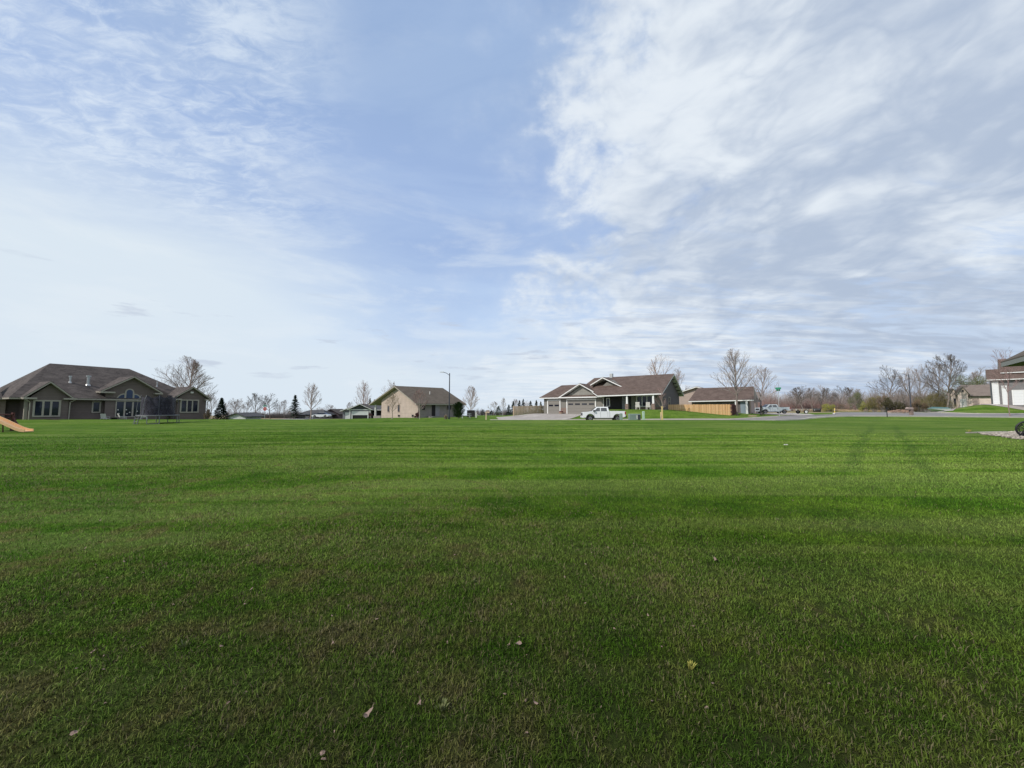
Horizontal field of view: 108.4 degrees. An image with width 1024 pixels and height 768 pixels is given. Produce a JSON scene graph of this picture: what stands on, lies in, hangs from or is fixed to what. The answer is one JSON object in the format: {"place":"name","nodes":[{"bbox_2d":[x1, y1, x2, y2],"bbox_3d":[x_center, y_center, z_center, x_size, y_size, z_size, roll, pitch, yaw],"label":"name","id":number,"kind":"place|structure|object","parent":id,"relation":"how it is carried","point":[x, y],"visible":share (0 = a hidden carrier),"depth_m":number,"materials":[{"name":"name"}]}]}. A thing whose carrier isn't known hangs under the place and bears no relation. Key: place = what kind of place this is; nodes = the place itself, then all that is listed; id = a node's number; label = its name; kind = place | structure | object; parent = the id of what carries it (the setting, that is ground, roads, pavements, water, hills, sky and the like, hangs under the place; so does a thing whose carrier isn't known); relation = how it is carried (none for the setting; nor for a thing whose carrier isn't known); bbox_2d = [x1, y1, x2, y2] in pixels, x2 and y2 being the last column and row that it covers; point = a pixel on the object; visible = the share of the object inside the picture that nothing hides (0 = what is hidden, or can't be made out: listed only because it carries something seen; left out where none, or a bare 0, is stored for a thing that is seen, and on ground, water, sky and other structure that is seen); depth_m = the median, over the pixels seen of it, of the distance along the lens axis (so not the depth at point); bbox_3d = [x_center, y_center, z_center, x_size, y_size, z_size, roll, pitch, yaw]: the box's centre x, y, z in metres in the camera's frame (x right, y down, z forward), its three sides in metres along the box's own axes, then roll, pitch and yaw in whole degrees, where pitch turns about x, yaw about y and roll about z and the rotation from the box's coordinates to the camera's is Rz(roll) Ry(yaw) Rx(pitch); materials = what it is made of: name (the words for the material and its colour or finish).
{"place":"outdoors","nodes":[
{"label":"outdoors","id":0,"kind":"place"},
{"bbox_2d":[0,405,1023,767],"bbox_3d":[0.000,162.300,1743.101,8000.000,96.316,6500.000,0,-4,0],"label":"ground","id":1,"kind":"structure","parent":0,"point":[932,427],"depth_m":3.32,"materials":[{"name":"plant"}]},
{"bbox_2d":[0,413,17,430],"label":"play set","id":2,"kind":"object","parent":1,"relation":"on","point":[13,419],"visible":0.63,"depth_m":26.34,"materials":[{"name":"red wood"}]},
{"bbox_2d":[0,416,33,431],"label":"play slide","id":3,"kind":"object","parent":1,"relation":"on","point":[11,424],"visible":0.96,"depth_m":24.75,"materials":[{"name":"orange plastic"}]},
{"bbox_2d":[0,363,211,419],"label":"brown house","id":4,"kind":"structure","parent":1,"relation":"on","point":[55,391],"depth_m":50.06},
{"bbox_2d":[32,400,60,416],"bbox_3d":[-56.702,2.981,45.020,0.086,2.050,2.184,-2,-4,26],"label":"window","id":5,"kind":"structure","parent":4,"relation":"in","point":[41,408],"depth_m":45.01,"materials":[{"name":"grey glass"}]},
{"bbox_2d":[91,401,100,412],"bbox_3d":[-56.048,3.109,49.784,0.086,1.555,0.846,-2,-4,26],"label":"window","id":6,"kind":"structure","parent":4,"relation":"in","point":[96,405],"depth_m":49.81,"materials":[{"name":"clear glass"}]},
{"bbox_2d":[115,389,140,416],"bbox_3d":[-54.143,2.665,52.214,0.116,4.017,2.686,-2,-4,26],"label":"window","id":7,"kind":"structure","parent":4,"relation":"in","point":[124,408],"depth_m":52.12,"materials":[{"name":"grey glass"}]},
{"bbox_2d":[180,399,198,412],"bbox_3d":[-49.751,3.419,56.986,0.086,2.029,2.372,-2,-4,26],"label":"window","id":8,"kind":"structure","parent":4,"relation":"in","point":[186,406],"depth_m":56.98,"materials":[{"name":"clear glass"}]},
{"bbox_2d":[134,395,179,423],"bbox_3d":[-36.490,2.619,38.110,3.330,2.953,3.330,0,-4,0],"label":"trampoline","id":9,"kind":"object","parent":1,"relation":"on","point":[158,406],"visible":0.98,"depth_m":37.18,"materials":[{"name":"fabric"}]},
{"bbox_2d":[154,355,216,397],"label":"maple tree","id":10,"kind":"object","parent":1,"relation":"on","point":[194,364],"visible":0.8,"depth_m":70.49,"materials":[{"name":"plant"}]},
{"bbox_2d":[203,405,210,418],"bbox_3d":[-46.890,4.413,56.835,1.170,2.269,1.060,-3,-5,35],"label":"bush","id":11,"kind":"object","parent":1,"relation":"on","point":[206,414],"visible":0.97,"depth_m":56.65,"materials":[{"name":"brown plant"}]},
{"bbox_2d":[206,395,218,418],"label":"bare tree","id":12,"kind":"object","parent":1,"relation":"on","point":[212,404],"visible":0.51,"depth_m":118.09,"materials":[{"name":"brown plant"}]},
{"bbox_2d":[211,398,230,418],"bbox_3d":[-47.157,4.176,59.904,2.920,3.962,3.029,0,-4,0],"label":"spruce tree","id":13,"kind":"object","parent":1,"relation":"on","point":[221,408],"visible":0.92,"depth_m":59.69,"materials":[{"name":"green plant"}]},
{"bbox_2d":[229,398,241,412],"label":"bare tree","id":14,"kind":"object","parent":1,"relation":"on","point":[234,403],"visible":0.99,"depth_m":127.17,"materials":[{"name":"brown plant"}]},
{"bbox_2d":[229,412,265,418],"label":"white shed","id":15,"kind":"structure","parent":1,"relation":"on","point":[249,415],"depth_m":92.23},
{"bbox_2d":[246,393,269,412],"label":"bare tree","id":16,"kind":"object","parent":1,"relation":"on","point":[255,396],"visible":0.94,"depth_m":111.91,"materials":[{"name":"brown plant"}]},
{"bbox_2d":[211,408,309,416],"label":"undergrowth","id":17,"kind":"object","parent":1,"relation":"on","point":[232,412],"visible":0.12,"depth_m":165.43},
{"bbox_2d":[257,393,284,418],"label":"bare tree","id":18,"kind":"object","parent":1,"relation":"on","point":[266,399],"visible":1,"depth_m":110.75,"materials":[{"name":"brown plant"}]},
{"bbox_2d":[259,413,295,417],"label":"undergrowth","id":19,"kind":"object","parent":1,"relation":"on","point":[276,415],"visible":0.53,"depth_m":146.31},
{"bbox_2d":[286,395,303,418],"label":"pine tree","id":20,"kind":"object","parent":1,"relation":"on","point":[295,406],"visible":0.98,"depth_m":111.75,"materials":[{"name":"green plant"}]},
{"bbox_2d":[302,383,321,418],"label":"bare tree","id":21,"kind":"object","parent":1,"relation":"on","point":[312,394],"visible":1,"depth_m":65.91,"materials":[{"name":"plant"}]},
{"bbox_2d":[295,410,335,418],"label":"house","id":22,"kind":"structure","parent":1,"relation":"on","point":[306,414],"depth_m":115.90,"materials":[{"name":"grey"}]},
{"bbox_2d":[312,412,330,417],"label":"parked car","id":23,"kind":"object","parent":1,"relation":"on","point":[323,414],"visible":1,"depth_m":98.82,"materials":[{"name":"paint"}]},
{"bbox_2d":[328,409,342,418],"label":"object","id":24,"kind":"structure","parent":1,"relation":"on","point":[338,413],"depth_m":121.69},
{"bbox_2d":[340,404,381,418],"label":"garage house","id":25,"kind":"structure","parent":1,"relation":"on","point":[360,411],"depth_m":95.20,"materials":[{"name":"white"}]},
{"bbox_2d":[355,382,371,404],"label":"bare tree","id":26,"kind":"object","parent":1,"relation":"on","point":[365,395],"visible":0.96,"depth_m":114.31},
{"bbox_2d":[385,392,400,418],"bbox_3d":[-17.901,3.275,55.353,2.301,4.082,2.378,0,-4,0],"label":"bare tree","id":27,"kind":"object","parent":1,"relation":"on","point":[392,399],"visible":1,"depth_m":55.22,"materials":[{"name":"brown plant"}]},
{"bbox_2d":[369,386,465,417],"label":"tan house","id":28,"kind":"structure","parent":1,"relation":"on","point":[437,405],"depth_m":67.33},
{"bbox_2d":[435,405,439,415],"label":"screen door","id":29,"kind":"structure","parent":28,"relation":"in","point":[437,407],"depth_m":65.50,"materials":[{"name":"grey"}]},
{"bbox_2d":[411,388,427,418],"bbox_3d":[-13.587,2.908,55.056,2.568,4.741,2.404,0,-4,0],"label":"bare tree","id":30,"kind":"object","parent":1,"relation":"on","point":[418,403],"visible":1,"depth_m":54.78,"materials":[{"name":"brown plant"}]},
{"bbox_2d":[29,469,844,759],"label":"leaf litter","id":31,"kind":"object","parent":1,"relation":"on","point":[323,758],"visible":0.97,"depth_m":2.51,"materials":[{"name":"plant"}]},
{"bbox_2d":[435,698,449,712],"bbox_3d":[-0.366,1.708,1.960,0.061,0.049,0.086,-2,-4,25],"label":"clover tuft","id":32,"kind":"object","parent":1,"relation":"on","point":[441,706],"visible":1,"depth_m":1.96,"materials":[{"name":"green plant"}]},
{"bbox_2d":[441,372,449,418],"bbox_3d":[-10.083,1.718,55.507,1.658,7.170,0.316,0,-4,0],"label":"street lamp","id":33,"kind":"object","parent":1,"relation":"on","point":[449,395],"visible":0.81,"depth_m":55.44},
{"bbox_2d":[451,401,465,418],"bbox_3d":[-8.156,4.001,56.354,2.351,2.726,2.334,0,-4,0],"label":"arborvitae","id":34,"kind":"object","parent":1,"relation":"on","point":[457,406],"visible":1,"depth_m":56.05,"materials":[{"name":"green plant"}]},
{"bbox_2d":[462,386,479,409],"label":"bare tree","id":35,"kind":"object","parent":1,"relation":"on","point":[472,396],"visible":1,"depth_m":68.02,"materials":[{"name":"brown plant"}]},
{"bbox_2d":[467,410,474,416],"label":"equipment box","id":36,"kind":"object","parent":1,"relation":"on","point":[471,413],"visible":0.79,"depth_m":67.39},
{"bbox_2d":[476,409,542,414],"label":"undergrowth","id":37,"kind":"object","parent":1,"relation":"on","point":[480,412],"visible":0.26,"depth_m":166.56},
{"bbox_2d":[513,405,543,415],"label":"wooden fence","id":38,"kind":"object","parent":1,"relation":"on","point":[517,410],"visible":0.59,"depth_m":68.26,"materials":[{"name":"wood"}]},
{"bbox_2d":[539,374,683,413],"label":"ranch house","id":39,"kind":"structure","parent":1,"relation":"on","point":[622,392],"depth_m":61.95,"materials":[{"name":"grey"}]},
{"bbox_2d":[548,401,559,413],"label":"garage door","id":40,"kind":"structure","parent":39,"relation":"in","point":[553,406],"depth_m":68.26,"materials":[{"name":"white metal"}]},
{"bbox_2d":[567,400,594,413],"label":"garage door","id":41,"kind":"structure","parent":39,"relation":"in","point":[574,406],"depth_m":65.06,"materials":[{"name":"white metal"}]},
{"bbox_2d":[636,395,651,406],"bbox_3d":[20.864,2.702,58.117,2.560,1.810,0.086,-3,-5,38],"label":"window","id":42,"kind":"structure","parent":39,"relation":"in","point":[642,399],"depth_m":58.16,"materials":[{"name":"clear glass"}]},
{"bbox_2d":[628,414,640,419],"bbox_3d":[15.106,4.123,45.603,1.360,0.860,0.810,0,-4,0],"label":"transformer box","id":43,"kind":"object","parent":1,"relation":"on","point":[634,416],"visible":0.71,"depth_m":45.23,"materials":[{"name":"green metal"}]},
{"bbox_2d":[653,388,667,419],"bbox_3d":[18.847,2.600,46.481,1.532,4.429,2.011,-4,-5,44],"label":"young tree","id":44,"kind":"object","parent":1,"relation":"on","point":[660,399],"visible":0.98,"depth_m":46.33,"materials":[{"name":"brown plant"}]},
{"bbox_2d":[647,354,681,379],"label":"bare tree","id":45,"kind":"object","parent":1,"relation":"on","point":[654,370],"visible":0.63,"depth_m":87.48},
{"bbox_2d":[674,367,688,390],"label":"bare tree","id":46,"kind":"object","parent":1,"relation":"on","point":[679,371],"visible":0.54,"depth_m":89.89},
{"bbox_2d":[668,404,729,414],"bbox_3d":[28.995,4.096,58.083,10.371,1.834,0.172,0,-4,7],"label":"wooden fence","id":47,"kind":"object","parent":1,"relation":"on","point":[703,408],"visible":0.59,"depth_m":57.86,"materials":[{"name":"wood"}]},
{"bbox_2d":[679,386,758,413],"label":"fenced house","id":48,"kind":"structure","parent":1,"relation":"on","point":[747,398],"depth_m":67.91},
{"bbox_2d":[740,402,745,413],"bbox_3d":[40.327,4.220,64.415,0.800,2.250,0.040,-3,-5,38],"label":"door","id":49,"kind":"structure","parent":48,"relation":"in","point":[742,404],"depth_m":64.39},
{"bbox_2d":[731,404,735,414],"bbox_3d":[36.119,4.255,60.174,0.172,1.839,6.728,-3,-5,36],"label":"wooden fence","id":50,"kind":"object","parent":1,"relation":"on","point":[733,410],"visible":0.69,"depth_m":59.25,"materials":[{"name":"brown wood"}]},
{"bbox_2d":[710,348,764,414],"bbox_3d":[35.925,-0.438,58.692,6.171,10.937,6.198,2,-4,-30],"label":"bare tree","id":51,"kind":"object","parent":1,"relation":"on","point":[734,372],"visible":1,"depth_m":58.84,"materials":[{"name":"brown plant"}]},
{"bbox_2d":[742,364,780,411],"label":"bare tree","id":52,"kind":"object","parent":1,"relation":"on","point":[763,383],"visible":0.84,"depth_m":69.83,"materials":[{"name":"plant"}]},
{"bbox_2d":[784,390,808,408],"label":"bare tree","id":53,"kind":"object","parent":1,"relation":"on","point":[795,394],"visible":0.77,"depth_m":163.61,"materials":[{"name":"brown plant"}]},
{"bbox_2d":[789,385,815,408],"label":"bare tree","id":54,"kind":"object","parent":1,"relation":"on","point":[797,389],"visible":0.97,"depth_m":160.37,"materials":[{"name":"brown plant"}]},
{"bbox_2d":[804,388,820,409],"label":"bare tree","id":55,"kind":"object","parent":1,"relation":"on","point":[810,394],"visible":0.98,"depth_m":158.03,"materials":[{"name":"brown plant"}]},
{"bbox_2d":[757,387,875,410],"bbox_3d":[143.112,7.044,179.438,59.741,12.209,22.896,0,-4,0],"label":"undergrowth","id":56,"kind":"object","parent":1,"relation":"on","point":[781,400],"visible":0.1,"depth_m":172.75,"materials":[{"name":"plant"}]},
{"bbox_2d":[812,385,827,407],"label":"bare tree","id":57,"kind":"object","parent":1,"relation":"on","point":[820,388],"visible":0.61,"depth_m":160.91,"materials":[{"name":"brown plant"}]},
{"bbox_2d":[819,388,835,403],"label":"bare tree","id":58,"kind":"object","parent":1,"relation":"on","point":[824,390],"visible":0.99,"depth_m":157.63,"materials":[{"name":"brown plant"}]},
{"bbox_2d":[822,404,835,411],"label":"bush","id":59,"kind":"object","parent":1,"relation":"on","point":[828,406],"visible":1,"depth_m":134.20,"materials":[{"name":"yellow plant"}]},
{"bbox_2d":[791,409,880,411],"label":"reeds","id":60,"kind":"object","parent":1,"relation":"on","point":[842,410],"visible":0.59,"depth_m":134.01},
{"bbox_2d":[832,385,853,404],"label":"bare tree","id":61,"kind":"object","parent":1,"relation":"on","point":[847,392],"visible":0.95,"depth_m":154.65,"materials":[{"name":"brown plant"}]},
{"bbox_2d":[845,388,864,409],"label":"greening tree","id":62,"kind":"object","parent":1,"relation":"on","point":[857,399],"visible":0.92,"depth_m":137.62,"materials":[{"name":"green plant"}]},
{"bbox_2d":[858,401,872,411],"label":"bush","id":63,"kind":"object","parent":1,"relation":"on","point":[863,407],"visible":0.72,"depth_m":127.99,"materials":[{"name":"yellow plant"}]},
{"bbox_2d":[865,391,884,411],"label":"greening tree","id":64,"kind":"object","parent":1,"relation":"on","point":[869,402],"visible":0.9,"depth_m":117.83,"materials":[{"name":"green plant"}]},
{"bbox_2d":[876,395,885,411],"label":"bush","id":65,"kind":"object","parent":1,"relation":"on","point":[879,401],"visible":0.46,"depth_m":116.01,"materials":[{"name":"brown plant"}]},
{"bbox_2d":[866,365,905,397],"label":"bare tree","id":66,"kind":"object","parent":1,"relation":"on","point":[893,381],"visible":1,"depth_m":108.16,"materials":[{"name":"brown plant"}]},
{"bbox_2d":[880,394,905,410],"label":"bush","id":67,"kind":"object","parent":1,"relation":"on","point":[888,403],"visible":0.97,"depth_m":99.41,"materials":[{"name":"green plant"}]},
{"bbox_2d":[887,409,908,412],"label":"stone pile","id":68,"kind":"object","parent":1,"relation":"on","point":[899,411],"visible":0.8,"depth_m":73.50,"materials":[{"name":"stone"}]},
{"bbox_2d":[892,390,906,405],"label":"bare tree","id":69,"kind":"object","parent":1,"relation":"on","point":[900,396],"visible":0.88,"depth_m":119.94,"materials":[{"name":"brown plant"}]},
{"bbox_2d":[863,386,946,411],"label":"undergrowth","id":70,"kind":"object","parent":1,"relation":"on","point":[907,401],"visible":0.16,"depth_m":127.99,"materials":[{"name":"brown plant"}]},
{"bbox_2d":[905,407,913,414],"bbox_3d":[67.648,4.631,62.831,1.014,1.340,0.500,0,-4,0],"label":"mailbox","id":71,"kind":"object","parent":1,"relation":"on","point":[911,411],"visible":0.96,"depth_m":62.65,"materials":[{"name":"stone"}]},
{"bbox_2d":[896,367,928,411],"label":"bare tree","id":72,"kind":"object","parent":1,"relation":"on","point":[917,373],"visible":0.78,"depth_m":112.41,"materials":[{"name":"brown plant"}]},
{"bbox_2d":[911,398,928,411],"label":"bush","id":73,"kind":"object","parent":1,"relation":"on","point":[917,405],"visible":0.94,"depth_m":103.78,"materials":[{"name":"brown plant"}]},
{"bbox_2d":[906,364,937,399],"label":"bare tree","id":74,"kind":"object","parent":1,"relation":"on","point":[921,373],"visible":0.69,"depth_m":116.98,"materials":[{"name":"grey plant"}]},
{"bbox_2d":[913,388,938,411],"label":"greening tree","id":75,"kind":"object","parent":1,"relation":"on","point":[931,403],"visible":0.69,"depth_m":111.72,"materials":[{"name":"green plant"}]},
{"bbox_2d":[916,359,947,411],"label":"bare tree","id":76,"kind":"object","parent":1,"relation":"on","point":[935,376],"visible":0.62,"depth_m":115.32,"materials":[{"name":"grey plant"}]},
{"bbox_2d":[927,387,947,411],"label":"bush","id":77,"kind":"object","parent":1,"relation":"on","point":[940,404],"visible":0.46,"depth_m":113.55,"materials":[{"name":"green plant"}]},
{"bbox_2d":[927,407,950,410],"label":"covered boat","id":78,"kind":"object","parent":1,"relation":"on","point":[938,408],"visible":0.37,"depth_m":94.48,"materials":[{"name":"fabric"}]},
{"bbox_2d":[927,383,956,408],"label":"greening tree","id":79,"kind":"object","parent":1,"relation":"on","point":[941,397],"visible":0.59,"depth_m":113.68,"materials":[{"name":"green plant"}]},
{"bbox_2d":[917,353,969,407],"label":"bare tree","id":80,"kind":"object","parent":1,"relation":"on","point":[952,360],"visible":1,"depth_m":107.73,"materials":[{"name":"grey plant"}]},
{"bbox_2d":[942,373,981,398],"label":"greening tree","id":81,"kind":"object","parent":1,"relation":"on","point":[960,380],"visible":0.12,"depth_m":139.82,"materials":[{"name":"green plant"}]},
{"bbox_2d":[947,384,990,408],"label":"cottage","id":82,"kind":"structure","parent":1,"relation":"on","point":[971,395],"depth_m":112.64,"materials":[{"name":"beige"}]},
{"bbox_2d":[960,399,966,407],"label":"garage door","id":83,"kind":"structure","parent":82,"relation":"in","point":[963,402],"depth_m":112.82,"materials":[{"name":"white plastic"}]},
{"bbox_2d":[972,398,979,405],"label":"garage door","id":84,"kind":"structure","parent":82,"relation":"in","point":[975,400],"depth_m":111.67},
{"bbox_2d":[964,371,985,384],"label":"greening tree","id":85,"kind":"object","parent":1,"relation":"on","point":[978,382],"visible":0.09,"depth_m":137.68,"materials":[{"name":"green plant"}]},
{"bbox_2d":[967,367,989,384],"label":"bare tree","id":86,"kind":"object","parent":1,"relation":"on","point":[973,377],"visible":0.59,"depth_m":152.06,"materials":[{"name":"grey plant"}]},
{"bbox_2d":[985,359,1023,406],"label":"rv garage house","id":87,"kind":"structure","parent":1,"relation":"on","point":[1015,395],"depth_m":74.74,"materials":[{"name":"grey stone"}]},
{"bbox_2d":[992,382,998,403],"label":"garage door","id":88,"kind":"structure","parent":87,"relation":"in","point":[995,387],"depth_m":75.66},
{"bbox_2d":[1002,386,1006,404],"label":"garage door","id":89,"kind":"structure","parent":87,"relation":"in","point":[1004,390],"depth_m":74.77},
{"bbox_2d":[1013,391,1023,404],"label":"garage door","id":90,"kind":"structure","parent":87,"relation":"in","point":[1018,395],"depth_m":73.50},
{"bbox_2d":[986,349,1023,415],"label":"young tree","id":91,"kind":"object","parent":1,"relation":"on","point":[1004,369],"visible":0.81,"depth_m":61.74,"materials":[{"name":"plant"}]},
{"bbox_2d":[1001,351,1023,366],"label":"neighbour house","id":92,"kind":"structure","parent":1,"relation":"on","point":[1017,359],"depth_m":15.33,"materials":[{"name":"grey"}]},
{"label":"rock bed","id":93,"kind":"structure","parent":1,"relation":"on","visible":0},
{"bbox_2d":[980,431,1023,439],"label":"gravel","id":94,"kind":"structure","parent":93,"relation":"on","point":[1012,434],"depth_m":21.62,"materials":[{"name":"gravel"}]},
{"bbox_2d":[1015,421,1023,435],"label":"wheel","id":95,"kind":"object","parent":93,"relation":"on","point":[1017,428],"visible":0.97,"depth_m":20.61,"materials":[{"name":"rubber"}]},
{"bbox_2d":[0,0,1023,414],"label":"sky","id":96,"kind":"structure","parent":0,"point":[520,200],"materials":[{"name":"blue"}]},
{"bbox_2d":[496,414,580,418],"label":"driveway","id":97,"kind":"structure","parent":0,"point":[546,416],"depth_m":60.40,"materials":[{"name":"concrete"}]},
{"bbox_2d":[580,407,626,419],"bbox_3d":[11.840,3.899,48.004,5.636,1.855,2.294,0,-4,3],"label":"pickup truck","id":98,"kind":"object","parent":97,"relation":"on","point":[600,413],"visible":0.88,"depth_m":47.12,"materials":[{"name":"white paint"}]},
{"bbox_2d":[755,413,812,414],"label":"driveway","id":99,"kind":"structure","parent":0,"point":[785,414],"depth_m":63.49,"materials":[{"name":"concrete"}]},
{"bbox_2d":[755,404,790,413],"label":"pickup truck","id":100,"kind":"object","parent":99,"relation":"on","point":[771,408],"visible":0.79,"depth_m":74.72,"materials":[{"name":"silver paint"}]},
{"bbox_2d":[784,408,820,413],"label":"utility trailer","id":101,"kind":"object","parent":99,"relation":"on","point":[807,410],"visible":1,"depth_m":68.75,"materials":[{"name":"metal"}]},
{"bbox_2d":[734,412,1023,419],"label":"road","id":102,"kind":"structure","parent":0,"point":[898,414],"depth_m":62.10,"materials":[{"name":"asphalt"}]},
{"bbox_2d":[490,412,846,419],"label":"kerb","id":103,"kind":"structure","parent":102,"relation":"on","point":[675,419],"depth_m":50.68,"materials":[{"name":"concrete"}]},
{"bbox_2d":[774,415,1023,420],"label":"kerb","id":104,"kind":"structure","parent":102,"relation":"on","point":[888,416],"depth_m":54.42,"materials":[{"name":"concrete"}]},
{"bbox_2d":[915,412,1023,413],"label":"kerb","id":105,"kind":"structure","parent":102,"relation":"on","point":[970,413],"depth_m":68.35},
{"bbox_2d":[939,404,1023,411],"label":"driveway","id":106,"kind":"structure","parent":0,"point":[1015,407],"depth_m":73.66,"materials":[{"name":"concrete"}]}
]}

